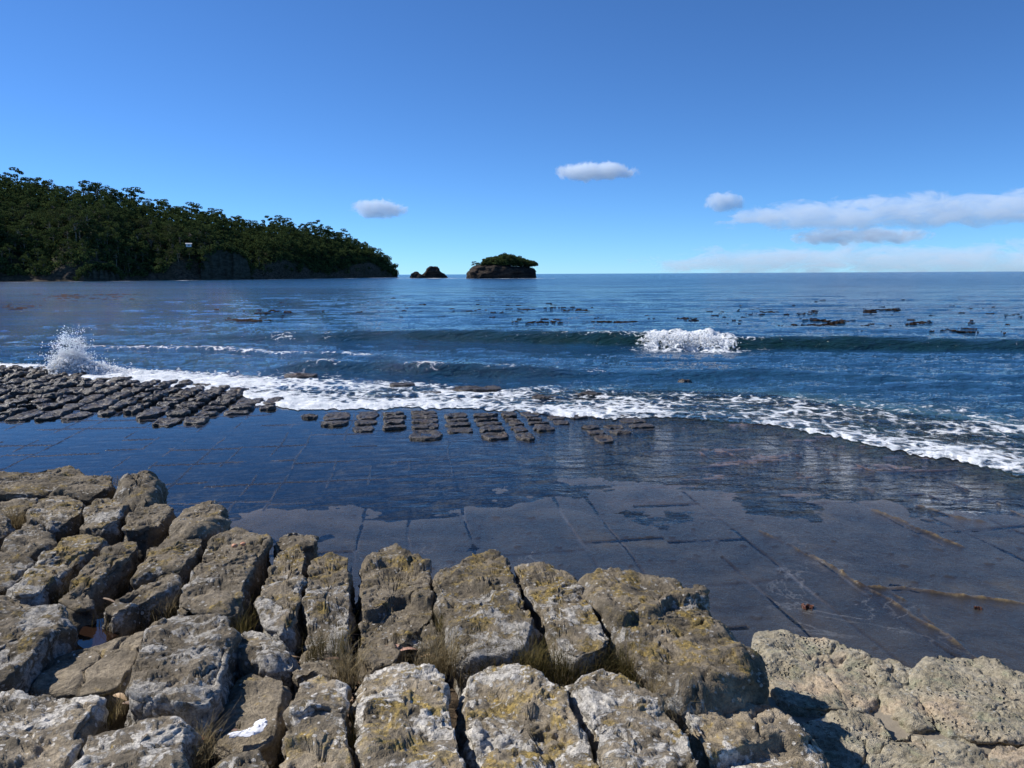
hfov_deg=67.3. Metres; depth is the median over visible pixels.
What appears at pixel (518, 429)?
wet block
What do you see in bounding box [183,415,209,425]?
wet block
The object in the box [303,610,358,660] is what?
grass tuft
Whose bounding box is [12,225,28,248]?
eucalyptus tree
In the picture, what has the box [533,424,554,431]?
wet block
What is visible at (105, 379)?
wet block
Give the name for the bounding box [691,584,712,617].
rock block
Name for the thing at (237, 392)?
wet block
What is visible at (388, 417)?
wet block
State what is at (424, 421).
wet block
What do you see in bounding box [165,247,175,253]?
eucalyptus tree
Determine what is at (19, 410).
wet block
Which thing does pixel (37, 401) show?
wet block
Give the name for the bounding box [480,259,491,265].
island tree
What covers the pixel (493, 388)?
wet block
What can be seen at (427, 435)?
wet block
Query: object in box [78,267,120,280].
cliff face
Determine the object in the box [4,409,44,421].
wet block
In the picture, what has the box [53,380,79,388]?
wet block
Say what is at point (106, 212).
eucalyptus tree
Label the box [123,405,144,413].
wet block
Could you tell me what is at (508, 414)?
wet block
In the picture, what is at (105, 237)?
eucalyptus tree
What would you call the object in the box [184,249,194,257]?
eucalyptus tree
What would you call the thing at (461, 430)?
wet block
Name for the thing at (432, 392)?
wet block
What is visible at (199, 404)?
wet block
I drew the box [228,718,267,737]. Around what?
crumpled tissue
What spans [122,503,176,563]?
rock block
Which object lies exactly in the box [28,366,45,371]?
wet block
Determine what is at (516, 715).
rock block
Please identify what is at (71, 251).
eucalyptus tree
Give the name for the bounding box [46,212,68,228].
eucalyptus tree
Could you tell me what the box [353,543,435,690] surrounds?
rock block
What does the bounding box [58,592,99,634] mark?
rock block
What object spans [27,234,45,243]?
eucalyptus tree
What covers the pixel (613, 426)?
wet block
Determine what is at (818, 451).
standing water
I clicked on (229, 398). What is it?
wet block
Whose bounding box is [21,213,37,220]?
eucalyptus tree
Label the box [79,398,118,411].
wet block
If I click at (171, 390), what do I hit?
wet block
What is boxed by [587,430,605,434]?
wet block
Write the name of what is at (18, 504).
rock block
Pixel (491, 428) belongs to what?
wet block
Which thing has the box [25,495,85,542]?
rock block
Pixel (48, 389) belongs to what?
wet block
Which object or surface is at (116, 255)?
eucalyptus tree
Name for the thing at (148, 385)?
wet block
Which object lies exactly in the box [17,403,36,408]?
wet block
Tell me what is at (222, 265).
cliff face
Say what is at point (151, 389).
wet block
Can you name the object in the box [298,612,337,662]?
grass tuft
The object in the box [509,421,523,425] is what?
wet block
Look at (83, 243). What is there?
eucalyptus tree
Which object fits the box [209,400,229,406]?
wet block
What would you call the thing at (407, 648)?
fallen leaf
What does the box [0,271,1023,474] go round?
sea
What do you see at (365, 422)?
wet block
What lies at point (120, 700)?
grass tuft
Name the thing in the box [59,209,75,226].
eucalyptus tree
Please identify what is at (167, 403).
wet block
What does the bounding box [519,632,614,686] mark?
grass tuft
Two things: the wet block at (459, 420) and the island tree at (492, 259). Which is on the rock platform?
the wet block at (459, 420)
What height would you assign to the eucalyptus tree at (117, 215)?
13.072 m
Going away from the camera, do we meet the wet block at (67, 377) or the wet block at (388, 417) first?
the wet block at (388, 417)
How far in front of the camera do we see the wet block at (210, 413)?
16.07 m
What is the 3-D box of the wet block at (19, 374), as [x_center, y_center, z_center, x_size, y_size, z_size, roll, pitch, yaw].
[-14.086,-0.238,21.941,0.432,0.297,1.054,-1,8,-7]
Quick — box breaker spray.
[635,332,740,347]
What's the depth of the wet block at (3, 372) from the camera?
22.11 m
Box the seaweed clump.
[801,603,813,609]
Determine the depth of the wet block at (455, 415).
15.79 m
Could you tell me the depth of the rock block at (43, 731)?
2.84 m
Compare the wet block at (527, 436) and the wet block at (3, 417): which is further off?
the wet block at (3, 417)
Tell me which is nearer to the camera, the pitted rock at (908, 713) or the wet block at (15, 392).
the pitted rock at (908, 713)
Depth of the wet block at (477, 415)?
15.81 m
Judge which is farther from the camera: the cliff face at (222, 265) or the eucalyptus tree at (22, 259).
the cliff face at (222, 265)
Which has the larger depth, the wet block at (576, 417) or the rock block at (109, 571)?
the wet block at (576, 417)
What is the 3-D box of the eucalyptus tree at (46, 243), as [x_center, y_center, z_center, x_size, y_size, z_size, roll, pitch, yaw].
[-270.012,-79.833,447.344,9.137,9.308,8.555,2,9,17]
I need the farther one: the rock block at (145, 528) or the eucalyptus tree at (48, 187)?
the eucalyptus tree at (48, 187)
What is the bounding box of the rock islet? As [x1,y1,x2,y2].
[410,266,447,277]
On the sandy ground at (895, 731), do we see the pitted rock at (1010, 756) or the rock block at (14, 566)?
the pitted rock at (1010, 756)
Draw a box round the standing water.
[49,381,1023,528]
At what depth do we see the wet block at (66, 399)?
17.96 m
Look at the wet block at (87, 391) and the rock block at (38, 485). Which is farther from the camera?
the wet block at (87, 391)
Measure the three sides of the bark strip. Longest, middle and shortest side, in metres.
0.156 x 0.018 x 0.014 m
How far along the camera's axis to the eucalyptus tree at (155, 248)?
491.75 m
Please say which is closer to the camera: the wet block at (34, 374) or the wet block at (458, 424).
the wet block at (458, 424)
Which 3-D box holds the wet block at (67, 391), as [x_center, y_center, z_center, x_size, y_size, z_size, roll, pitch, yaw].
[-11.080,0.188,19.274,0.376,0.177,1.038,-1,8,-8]
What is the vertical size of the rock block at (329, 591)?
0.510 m
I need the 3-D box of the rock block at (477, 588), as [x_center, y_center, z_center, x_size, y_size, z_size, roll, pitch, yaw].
[-0.166,1.332,4.169,0.514,0.473,1.440,-2,8,-9]
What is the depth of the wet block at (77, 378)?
21.06 m
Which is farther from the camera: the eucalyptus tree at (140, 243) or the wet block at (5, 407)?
the eucalyptus tree at (140, 243)
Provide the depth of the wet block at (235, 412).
16.18 m
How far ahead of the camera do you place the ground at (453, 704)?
3.58 m
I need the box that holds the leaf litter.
[100,596,555,739]
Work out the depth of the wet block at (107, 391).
18.87 m
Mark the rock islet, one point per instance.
(432, 272)
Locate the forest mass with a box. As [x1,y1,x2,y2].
[0,167,398,280]
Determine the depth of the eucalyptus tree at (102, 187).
561.39 m
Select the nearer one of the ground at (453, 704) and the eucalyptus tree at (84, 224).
the ground at (453, 704)
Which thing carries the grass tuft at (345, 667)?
on the ground at (453, 704)
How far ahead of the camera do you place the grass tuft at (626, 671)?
3.43 m
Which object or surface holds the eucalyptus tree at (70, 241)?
on the headland
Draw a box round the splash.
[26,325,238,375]
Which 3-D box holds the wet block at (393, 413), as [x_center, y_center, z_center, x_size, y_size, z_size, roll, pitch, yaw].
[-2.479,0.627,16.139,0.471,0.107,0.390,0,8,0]
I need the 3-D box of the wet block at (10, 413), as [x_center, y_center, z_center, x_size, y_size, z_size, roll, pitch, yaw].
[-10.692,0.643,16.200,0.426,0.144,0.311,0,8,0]
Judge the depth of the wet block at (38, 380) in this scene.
20.77 m
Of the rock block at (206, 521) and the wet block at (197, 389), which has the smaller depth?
the rock block at (206, 521)
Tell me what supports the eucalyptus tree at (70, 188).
on the headland
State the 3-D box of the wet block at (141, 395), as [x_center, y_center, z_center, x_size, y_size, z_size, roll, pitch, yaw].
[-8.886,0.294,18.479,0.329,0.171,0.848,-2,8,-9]
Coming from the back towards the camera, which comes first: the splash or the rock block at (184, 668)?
the splash
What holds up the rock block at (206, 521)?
on the ground at (453, 704)
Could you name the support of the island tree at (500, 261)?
on the rock island
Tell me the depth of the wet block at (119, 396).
18.31 m
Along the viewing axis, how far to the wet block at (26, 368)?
23.26 m
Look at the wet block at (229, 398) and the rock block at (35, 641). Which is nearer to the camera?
the rock block at (35, 641)
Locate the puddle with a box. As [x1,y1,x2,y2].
[77,617,119,648]
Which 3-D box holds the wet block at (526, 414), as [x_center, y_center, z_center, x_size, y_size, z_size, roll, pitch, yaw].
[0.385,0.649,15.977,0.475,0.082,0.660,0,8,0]
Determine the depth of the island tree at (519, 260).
512.57 m
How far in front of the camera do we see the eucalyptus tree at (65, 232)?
451.12 m
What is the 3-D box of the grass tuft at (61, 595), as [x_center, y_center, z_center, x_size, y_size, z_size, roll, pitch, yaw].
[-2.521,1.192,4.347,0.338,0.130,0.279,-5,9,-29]
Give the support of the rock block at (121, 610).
on the ground at (453, 704)
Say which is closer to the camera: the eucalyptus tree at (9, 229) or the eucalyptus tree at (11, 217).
the eucalyptus tree at (9, 229)
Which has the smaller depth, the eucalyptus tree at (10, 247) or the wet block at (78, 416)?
the wet block at (78, 416)
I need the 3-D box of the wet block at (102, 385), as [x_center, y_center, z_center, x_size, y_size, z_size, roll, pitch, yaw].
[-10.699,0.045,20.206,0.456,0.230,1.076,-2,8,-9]
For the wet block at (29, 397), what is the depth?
18.23 m
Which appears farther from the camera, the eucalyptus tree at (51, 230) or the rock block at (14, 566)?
the eucalyptus tree at (51, 230)
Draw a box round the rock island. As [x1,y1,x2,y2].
[466,265,536,277]
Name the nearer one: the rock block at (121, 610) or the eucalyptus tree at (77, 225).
the rock block at (121, 610)
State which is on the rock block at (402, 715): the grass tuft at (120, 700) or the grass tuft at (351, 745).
the grass tuft at (351, 745)
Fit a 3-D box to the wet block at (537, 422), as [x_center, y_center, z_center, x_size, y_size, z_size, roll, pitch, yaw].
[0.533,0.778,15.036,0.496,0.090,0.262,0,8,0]
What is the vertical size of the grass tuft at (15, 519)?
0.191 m
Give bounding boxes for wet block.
[0,369,13,376]
[0,377,9,382]
[0,388,12,396]
[0,395,11,402]
[0,403,15,411]
[0,410,15,416]
[0,415,6,420]
[2,377,26,384]
[3,383,30,388]
[4,370,29,379]
[4,398,28,404]
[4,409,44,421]
[7,366,23,371]
[7,387,34,397]
[7,407,27,412]
[16,394,42,400]
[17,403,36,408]
[21,378,48,384]
[22,366,32,370]
[24,369,47,379]
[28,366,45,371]
[28,385,60,393]
[29,383,50,388]
[30,397,52,404]
[34,408,72,421]
[36,402,64,410]
[40,372,67,380]
[41,392,62,399]
[45,377,66,384]
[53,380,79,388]
[56,394,83,403]
[57,387,83,395]
[60,411,93,420]
[63,372,86,379]
[63,402,87,409]
[67,376,91,382]
[73,387,101,395]
[76,379,97,387]
[78,394,105,403]
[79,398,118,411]
[92,380,116,388]
[95,387,116,395]
[96,377,110,381]
[97,409,116,415]
[106,391,133,400]
[109,376,131,381]
[109,386,122,391]
[109,398,137,411]
[114,380,139,388]
[121,387,144,394]
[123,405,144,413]
[131,382,153,389]
[131,392,151,399]
[136,406,169,419]
[137,402,151,407]
[142,379,160,384]
[142,396,157,403]
[145,387,162,393]
[149,390,168,400]
[152,417,181,426]
[155,379,177,389]
[156,401,178,406]
[162,387,180,394]
[163,397,184,403]
[165,408,190,417]
[169,393,188,400]
[174,379,193,387]
[175,404,197,412]
[178,389,195,397]
[181,401,204,406]
[183,386,204,393]
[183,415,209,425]
[188,395,210,403]
[192,383,210,385]
[194,411,218,416]
[195,388,222,398]
[202,405,226,411]
[209,385,229,391]
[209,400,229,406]
[216,396,235,402]
[222,387,246,398]
[223,410,249,415]
[229,404,254,410]
[236,398,263,405]
[259,405,275,410]
[263,396,283,404]
[284,373,317,377]
[301,414,317,419]
[320,420,348,426]
[323,412,350,420]
[352,426,374,432]
[354,420,377,425]
[356,411,379,419]
[382,424,406,430]
[383,411,403,415]
[383,415,406,419]
[383,419,404,424]
[389,382,415,389]
[409,429,442,440]
[411,410,436,414]
[411,414,437,418]
[411,418,438,423]
[411,423,438,429]
[418,391,442,397]
[444,412,467,418]
[444,422,471,426]
[446,418,468,421]
[447,427,472,433]
[451,385,502,394]
[473,413,497,417]
[473,418,498,421]
[476,421,502,426]
[479,425,504,432]
[481,431,509,439]
[501,412,516,417]
[505,418,520,421]
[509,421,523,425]
[510,425,527,432]
[515,432,534,440]
[520,411,540,417]
[527,417,542,421]
[528,421,549,424]
[530,394,561,402]
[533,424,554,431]
[547,415,564,420]
[553,420,569,424]
[569,414,587,419]
[574,391,601,398]
[581,425,599,429]
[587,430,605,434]
[594,434,614,443]
[603,424,623,429]
[609,429,631,434]
[610,412,637,417]
[619,418,646,423]
[628,423,654,428]
[678,379,691,382]
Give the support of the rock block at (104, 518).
on the ground at (453, 704)
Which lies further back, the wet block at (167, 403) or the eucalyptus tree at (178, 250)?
the eucalyptus tree at (178, 250)
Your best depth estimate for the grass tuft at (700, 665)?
3.31 m
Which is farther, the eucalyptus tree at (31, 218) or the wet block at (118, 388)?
the eucalyptus tree at (31, 218)
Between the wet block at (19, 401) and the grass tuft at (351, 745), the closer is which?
the grass tuft at (351, 745)
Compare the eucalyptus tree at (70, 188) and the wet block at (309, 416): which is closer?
the wet block at (309, 416)
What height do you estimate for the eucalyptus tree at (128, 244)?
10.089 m
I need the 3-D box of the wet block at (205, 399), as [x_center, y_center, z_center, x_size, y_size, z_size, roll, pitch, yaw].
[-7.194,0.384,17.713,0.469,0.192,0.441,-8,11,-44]
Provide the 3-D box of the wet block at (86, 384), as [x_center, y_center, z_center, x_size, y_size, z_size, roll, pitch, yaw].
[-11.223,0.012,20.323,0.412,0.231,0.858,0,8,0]
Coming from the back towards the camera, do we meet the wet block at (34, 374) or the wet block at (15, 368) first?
the wet block at (15, 368)
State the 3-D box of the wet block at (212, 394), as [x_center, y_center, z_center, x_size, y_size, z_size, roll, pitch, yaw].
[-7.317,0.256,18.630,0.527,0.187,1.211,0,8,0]
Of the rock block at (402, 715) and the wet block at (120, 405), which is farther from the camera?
the wet block at (120, 405)
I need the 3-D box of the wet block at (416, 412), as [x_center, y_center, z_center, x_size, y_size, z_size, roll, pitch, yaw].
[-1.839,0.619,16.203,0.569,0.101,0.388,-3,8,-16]
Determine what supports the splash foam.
on the sea
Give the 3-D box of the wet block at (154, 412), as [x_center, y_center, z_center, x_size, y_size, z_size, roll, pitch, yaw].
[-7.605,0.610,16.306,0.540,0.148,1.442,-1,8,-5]
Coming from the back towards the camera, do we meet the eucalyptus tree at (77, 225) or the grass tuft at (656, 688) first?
the eucalyptus tree at (77, 225)
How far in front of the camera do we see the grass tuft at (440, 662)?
3.53 m
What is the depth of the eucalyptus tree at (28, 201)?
497.11 m
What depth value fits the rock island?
509.79 m
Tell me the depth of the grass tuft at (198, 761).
2.81 m
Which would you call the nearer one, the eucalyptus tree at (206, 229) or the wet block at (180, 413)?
the wet block at (180, 413)
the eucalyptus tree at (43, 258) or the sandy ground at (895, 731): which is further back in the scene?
the eucalyptus tree at (43, 258)
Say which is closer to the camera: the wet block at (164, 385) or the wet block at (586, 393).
the wet block at (586, 393)
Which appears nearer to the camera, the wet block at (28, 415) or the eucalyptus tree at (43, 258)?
the wet block at (28, 415)
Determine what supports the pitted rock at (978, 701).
on the sandy ground at (895, 731)
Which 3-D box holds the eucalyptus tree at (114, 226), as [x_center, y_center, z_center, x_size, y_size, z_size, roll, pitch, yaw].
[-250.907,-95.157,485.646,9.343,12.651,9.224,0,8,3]
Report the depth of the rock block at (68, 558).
4.55 m
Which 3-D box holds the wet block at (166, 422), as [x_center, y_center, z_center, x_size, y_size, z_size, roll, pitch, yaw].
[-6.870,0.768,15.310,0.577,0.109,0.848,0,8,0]
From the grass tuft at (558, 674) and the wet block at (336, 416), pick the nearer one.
the grass tuft at (558, 674)
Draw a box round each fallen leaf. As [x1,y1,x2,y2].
[113,693,126,700]
[400,647,414,650]
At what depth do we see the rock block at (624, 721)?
2.83 m
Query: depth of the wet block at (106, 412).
16.22 m
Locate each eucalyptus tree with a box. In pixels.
[1,227,15,234]
[2,243,15,256]
[4,213,19,221]
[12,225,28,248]
[18,254,31,267]
[20,198,37,206]
[20,216,45,231]
[20,223,32,230]
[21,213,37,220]
[24,177,39,185]
[26,229,38,240]
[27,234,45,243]
[31,248,44,260]
[38,256,48,261]
[40,218,57,239]
[41,239,53,252]
[42,179,56,190]
[42,227,62,242]
[45,199,60,209]
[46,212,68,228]
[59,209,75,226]
[59,227,73,241]
[61,239,72,244]
[62,186,74,196]
[64,249,75,260]
[66,220,85,240]
[71,216,88,239]
[75,180,95,194]
[77,239,86,246]
[87,182,101,199]
[90,182,106,195]
[93,211,107,225]
[97,226,116,243]
[98,209,117,219]
[98,232,109,245]
[102,185,118,204]
[104,210,124,220]
[104,220,119,228]
[109,235,124,247]
[110,223,123,233]
[110,251,120,266]
[122,235,132,240]
[123,242,135,254]
[124,239,139,249]
[127,219,140,226]
[135,218,149,227]
[136,229,147,237]
[136,241,148,248]
[137,245,151,252]
[140,233,159,248]
[152,245,161,251]
[155,259,165,263]
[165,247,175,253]
[173,248,182,261]
[175,232,188,244]
[182,225,199,240]
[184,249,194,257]
[186,237,196,242]
[195,226,205,236]
[196,237,210,245]
[201,225,217,244]
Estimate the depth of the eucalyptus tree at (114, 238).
470.33 m
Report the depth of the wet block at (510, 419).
15.31 m
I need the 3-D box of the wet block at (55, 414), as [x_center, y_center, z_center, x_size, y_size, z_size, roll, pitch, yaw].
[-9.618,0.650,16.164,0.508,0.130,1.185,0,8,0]
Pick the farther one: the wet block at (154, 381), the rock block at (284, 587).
the wet block at (154, 381)
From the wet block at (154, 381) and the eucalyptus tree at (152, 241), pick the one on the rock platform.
the wet block at (154, 381)
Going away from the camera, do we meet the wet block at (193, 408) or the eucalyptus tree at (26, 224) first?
the wet block at (193, 408)
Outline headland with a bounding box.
[0,193,397,281]
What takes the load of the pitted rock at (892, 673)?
on the sandy ground at (895, 731)
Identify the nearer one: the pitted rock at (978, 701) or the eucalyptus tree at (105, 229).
the pitted rock at (978, 701)
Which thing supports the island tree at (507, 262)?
on the rock island
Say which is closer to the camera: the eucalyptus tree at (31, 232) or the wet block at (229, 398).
the wet block at (229, 398)
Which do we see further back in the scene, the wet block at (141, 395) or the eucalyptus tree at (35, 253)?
the eucalyptus tree at (35, 253)
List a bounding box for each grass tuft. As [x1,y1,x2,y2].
[1,498,38,526]
[48,578,69,603]
[54,687,124,732]
[92,601,167,635]
[98,673,129,719]
[140,580,196,621]
[185,710,243,767]
[220,603,270,632]
[297,620,399,690]
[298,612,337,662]
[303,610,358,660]
[346,706,358,757]
[382,603,504,682]
[419,596,453,631]
[449,634,526,686]
[488,622,579,677]
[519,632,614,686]
[562,632,629,673]
[570,625,674,685]
[631,660,711,724]
[660,639,740,697]
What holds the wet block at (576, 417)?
on the rock platform
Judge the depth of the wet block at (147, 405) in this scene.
17.22 m
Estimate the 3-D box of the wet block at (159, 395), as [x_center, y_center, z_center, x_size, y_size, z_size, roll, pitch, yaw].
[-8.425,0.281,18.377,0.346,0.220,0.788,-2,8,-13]
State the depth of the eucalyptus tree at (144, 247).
485.72 m
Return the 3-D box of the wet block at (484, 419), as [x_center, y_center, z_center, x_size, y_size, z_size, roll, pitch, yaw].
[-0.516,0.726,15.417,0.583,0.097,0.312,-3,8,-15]
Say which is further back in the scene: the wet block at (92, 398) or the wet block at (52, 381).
the wet block at (52, 381)
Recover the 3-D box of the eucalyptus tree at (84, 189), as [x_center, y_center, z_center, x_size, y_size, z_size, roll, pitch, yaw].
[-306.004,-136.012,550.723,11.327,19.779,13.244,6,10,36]
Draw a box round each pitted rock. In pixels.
[751,629,880,718]
[801,709,891,767]
[865,734,991,767]
[869,658,910,689]
[878,685,934,734]
[899,656,1023,748]
[988,745,1023,767]
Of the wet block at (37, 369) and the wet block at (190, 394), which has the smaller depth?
the wet block at (190, 394)
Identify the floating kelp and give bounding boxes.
[2,293,1020,333]
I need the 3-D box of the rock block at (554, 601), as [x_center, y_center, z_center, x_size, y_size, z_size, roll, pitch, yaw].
[0.267,1.327,4.087,0.377,0.485,1.374,-2,8,-12]
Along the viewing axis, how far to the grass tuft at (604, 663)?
3.45 m
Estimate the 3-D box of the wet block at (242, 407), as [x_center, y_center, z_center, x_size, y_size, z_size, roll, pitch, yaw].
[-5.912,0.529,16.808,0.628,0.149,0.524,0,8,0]
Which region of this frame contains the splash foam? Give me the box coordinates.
[54,365,132,376]
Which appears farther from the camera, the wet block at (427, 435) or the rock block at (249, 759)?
the wet block at (427, 435)
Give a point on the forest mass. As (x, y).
(285, 235)
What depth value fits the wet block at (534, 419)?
15.35 m
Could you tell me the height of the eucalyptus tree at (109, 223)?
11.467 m
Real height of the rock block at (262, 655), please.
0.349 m
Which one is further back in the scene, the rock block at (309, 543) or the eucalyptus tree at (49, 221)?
the eucalyptus tree at (49, 221)
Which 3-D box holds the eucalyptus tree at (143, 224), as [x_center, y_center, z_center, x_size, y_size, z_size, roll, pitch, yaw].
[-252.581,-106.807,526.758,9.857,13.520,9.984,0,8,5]
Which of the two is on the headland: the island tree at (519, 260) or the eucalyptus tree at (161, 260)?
the eucalyptus tree at (161, 260)
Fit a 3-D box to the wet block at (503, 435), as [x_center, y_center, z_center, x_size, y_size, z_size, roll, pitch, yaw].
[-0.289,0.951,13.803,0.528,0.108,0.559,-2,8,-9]
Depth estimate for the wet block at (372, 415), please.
15.84 m
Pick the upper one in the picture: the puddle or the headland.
the headland
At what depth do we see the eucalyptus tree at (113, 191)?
561.93 m
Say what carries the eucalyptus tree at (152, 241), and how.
on the headland
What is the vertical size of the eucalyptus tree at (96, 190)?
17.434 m
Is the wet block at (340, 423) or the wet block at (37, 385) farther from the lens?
the wet block at (37, 385)
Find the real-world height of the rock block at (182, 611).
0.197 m
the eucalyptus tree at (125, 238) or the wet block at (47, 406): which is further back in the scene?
the eucalyptus tree at (125, 238)
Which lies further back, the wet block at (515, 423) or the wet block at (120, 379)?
the wet block at (120, 379)
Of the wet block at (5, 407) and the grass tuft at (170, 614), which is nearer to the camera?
the grass tuft at (170, 614)
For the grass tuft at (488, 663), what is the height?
0.143 m
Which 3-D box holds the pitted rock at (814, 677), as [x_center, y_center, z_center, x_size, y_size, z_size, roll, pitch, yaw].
[1.815,1.889,4.615,0.807,0.478,1.174,2,9,17]
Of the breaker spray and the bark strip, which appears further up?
the breaker spray
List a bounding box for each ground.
[83,612,756,744]
[768,696,991,756]
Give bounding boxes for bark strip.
[98,597,114,602]
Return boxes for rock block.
[0,465,84,501]
[0,497,38,529]
[0,512,14,550]
[0,551,35,595]
[0,595,30,619]
[0,603,82,694]
[0,688,108,767]
[1,522,57,561]
[6,534,109,606]
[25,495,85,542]
[29,631,143,730]
[49,475,115,506]
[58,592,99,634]
[68,541,139,616]
[71,716,203,767]
[79,498,128,545]
[102,573,183,642]
[113,470,168,511]
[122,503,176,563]
[124,613,241,767]
[130,533,203,589]
[169,500,231,551]
[177,599,189,615]
[180,527,273,630]
[206,673,291,767]
[212,750,268,767]
[236,630,298,695]
[254,544,308,665]
[273,533,319,565]
[279,713,354,767]
[282,674,351,760]
[291,660,343,700]
[299,646,353,689]
[301,552,357,654]
[348,662,465,767]
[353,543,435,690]
[410,620,443,665]
[431,549,543,698]
[455,663,598,767]
[514,562,608,686]
[565,669,698,767]
[578,567,769,728]
[681,702,829,767]
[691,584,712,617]
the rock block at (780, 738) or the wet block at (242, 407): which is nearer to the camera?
the rock block at (780, 738)
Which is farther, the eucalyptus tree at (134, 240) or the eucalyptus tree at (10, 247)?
the eucalyptus tree at (134, 240)
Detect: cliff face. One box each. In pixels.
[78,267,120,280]
[200,248,250,279]
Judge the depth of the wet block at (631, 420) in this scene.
15.19 m
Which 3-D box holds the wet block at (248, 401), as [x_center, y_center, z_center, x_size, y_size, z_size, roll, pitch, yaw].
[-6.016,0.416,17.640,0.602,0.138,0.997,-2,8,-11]
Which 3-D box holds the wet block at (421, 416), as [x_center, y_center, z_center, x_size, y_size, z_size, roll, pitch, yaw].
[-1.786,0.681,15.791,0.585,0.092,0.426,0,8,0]
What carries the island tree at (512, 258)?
on the rock island
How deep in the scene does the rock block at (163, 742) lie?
2.69 m
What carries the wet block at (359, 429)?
on the rock platform
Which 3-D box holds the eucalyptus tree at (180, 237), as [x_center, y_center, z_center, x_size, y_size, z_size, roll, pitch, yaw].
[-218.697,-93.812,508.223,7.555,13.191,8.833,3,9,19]
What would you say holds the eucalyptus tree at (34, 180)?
on the headland
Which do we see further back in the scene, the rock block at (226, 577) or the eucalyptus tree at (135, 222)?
the eucalyptus tree at (135, 222)
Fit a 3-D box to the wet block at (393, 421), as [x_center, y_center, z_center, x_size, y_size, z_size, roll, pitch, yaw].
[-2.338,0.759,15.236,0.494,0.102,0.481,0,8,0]
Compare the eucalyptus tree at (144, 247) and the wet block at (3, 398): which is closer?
the wet block at (3, 398)
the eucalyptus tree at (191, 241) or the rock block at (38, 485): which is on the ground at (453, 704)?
the rock block at (38, 485)
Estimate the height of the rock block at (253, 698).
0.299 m
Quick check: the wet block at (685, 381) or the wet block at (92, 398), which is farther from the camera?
the wet block at (685, 381)
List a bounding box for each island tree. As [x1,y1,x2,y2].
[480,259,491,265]
[489,256,496,264]
[493,258,505,265]
[503,258,511,264]
[504,254,516,262]
[511,258,522,265]
[517,260,527,265]
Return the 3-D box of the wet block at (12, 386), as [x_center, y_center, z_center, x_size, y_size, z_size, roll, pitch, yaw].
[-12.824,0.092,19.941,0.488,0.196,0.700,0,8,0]
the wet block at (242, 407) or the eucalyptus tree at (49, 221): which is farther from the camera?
the eucalyptus tree at (49, 221)
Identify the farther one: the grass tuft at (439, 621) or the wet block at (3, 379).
the wet block at (3, 379)
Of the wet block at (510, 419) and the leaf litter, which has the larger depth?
the wet block at (510, 419)
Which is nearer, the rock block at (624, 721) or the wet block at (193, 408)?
the rock block at (624, 721)
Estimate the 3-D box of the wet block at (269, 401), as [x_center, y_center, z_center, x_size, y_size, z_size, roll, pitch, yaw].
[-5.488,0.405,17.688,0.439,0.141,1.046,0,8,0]
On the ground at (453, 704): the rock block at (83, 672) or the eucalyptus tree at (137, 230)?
the rock block at (83, 672)
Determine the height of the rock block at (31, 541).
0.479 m
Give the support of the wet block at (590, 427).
on the rock platform
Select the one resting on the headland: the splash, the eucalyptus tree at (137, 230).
the eucalyptus tree at (137, 230)
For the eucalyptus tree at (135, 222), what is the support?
on the headland
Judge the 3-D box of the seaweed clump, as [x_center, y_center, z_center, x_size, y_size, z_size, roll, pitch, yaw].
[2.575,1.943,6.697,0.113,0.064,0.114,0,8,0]
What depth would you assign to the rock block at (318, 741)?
2.73 m
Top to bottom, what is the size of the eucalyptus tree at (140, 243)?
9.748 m
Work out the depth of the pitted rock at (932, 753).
3.66 m
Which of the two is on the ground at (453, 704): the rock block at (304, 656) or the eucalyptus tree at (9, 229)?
the rock block at (304, 656)
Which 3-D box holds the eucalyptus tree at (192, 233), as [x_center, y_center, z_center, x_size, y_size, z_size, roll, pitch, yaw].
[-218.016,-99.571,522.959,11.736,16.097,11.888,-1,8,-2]
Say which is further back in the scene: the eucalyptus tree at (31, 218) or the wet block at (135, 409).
the eucalyptus tree at (31, 218)
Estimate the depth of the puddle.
3.94 m
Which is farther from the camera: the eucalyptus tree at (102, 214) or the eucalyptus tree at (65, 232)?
the eucalyptus tree at (102, 214)
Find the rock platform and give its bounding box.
[0,362,1023,672]
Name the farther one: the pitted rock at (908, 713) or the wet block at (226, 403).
the wet block at (226, 403)
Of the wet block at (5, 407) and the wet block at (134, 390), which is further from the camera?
the wet block at (134, 390)
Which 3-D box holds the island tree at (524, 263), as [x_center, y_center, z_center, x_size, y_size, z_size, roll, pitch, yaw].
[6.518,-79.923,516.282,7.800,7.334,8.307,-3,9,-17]
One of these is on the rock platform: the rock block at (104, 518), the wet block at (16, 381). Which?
the wet block at (16, 381)
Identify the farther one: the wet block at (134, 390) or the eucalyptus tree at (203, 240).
the eucalyptus tree at (203, 240)
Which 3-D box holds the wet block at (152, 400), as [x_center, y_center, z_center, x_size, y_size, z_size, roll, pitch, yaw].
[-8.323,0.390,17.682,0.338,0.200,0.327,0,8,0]
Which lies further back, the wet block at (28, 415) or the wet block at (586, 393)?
the wet block at (586, 393)
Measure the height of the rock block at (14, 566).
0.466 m
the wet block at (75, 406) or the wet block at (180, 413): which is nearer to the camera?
the wet block at (180, 413)
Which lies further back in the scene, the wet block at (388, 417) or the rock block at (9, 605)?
the wet block at (388, 417)
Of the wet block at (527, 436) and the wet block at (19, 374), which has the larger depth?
the wet block at (19, 374)
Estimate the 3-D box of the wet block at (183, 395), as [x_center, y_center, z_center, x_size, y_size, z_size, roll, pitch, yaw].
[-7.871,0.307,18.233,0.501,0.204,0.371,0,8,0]
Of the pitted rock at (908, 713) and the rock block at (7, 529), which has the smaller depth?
the pitted rock at (908, 713)
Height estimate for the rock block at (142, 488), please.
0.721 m
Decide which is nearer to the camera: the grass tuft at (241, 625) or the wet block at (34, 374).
the grass tuft at (241, 625)
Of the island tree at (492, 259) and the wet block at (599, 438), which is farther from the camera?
the island tree at (492, 259)

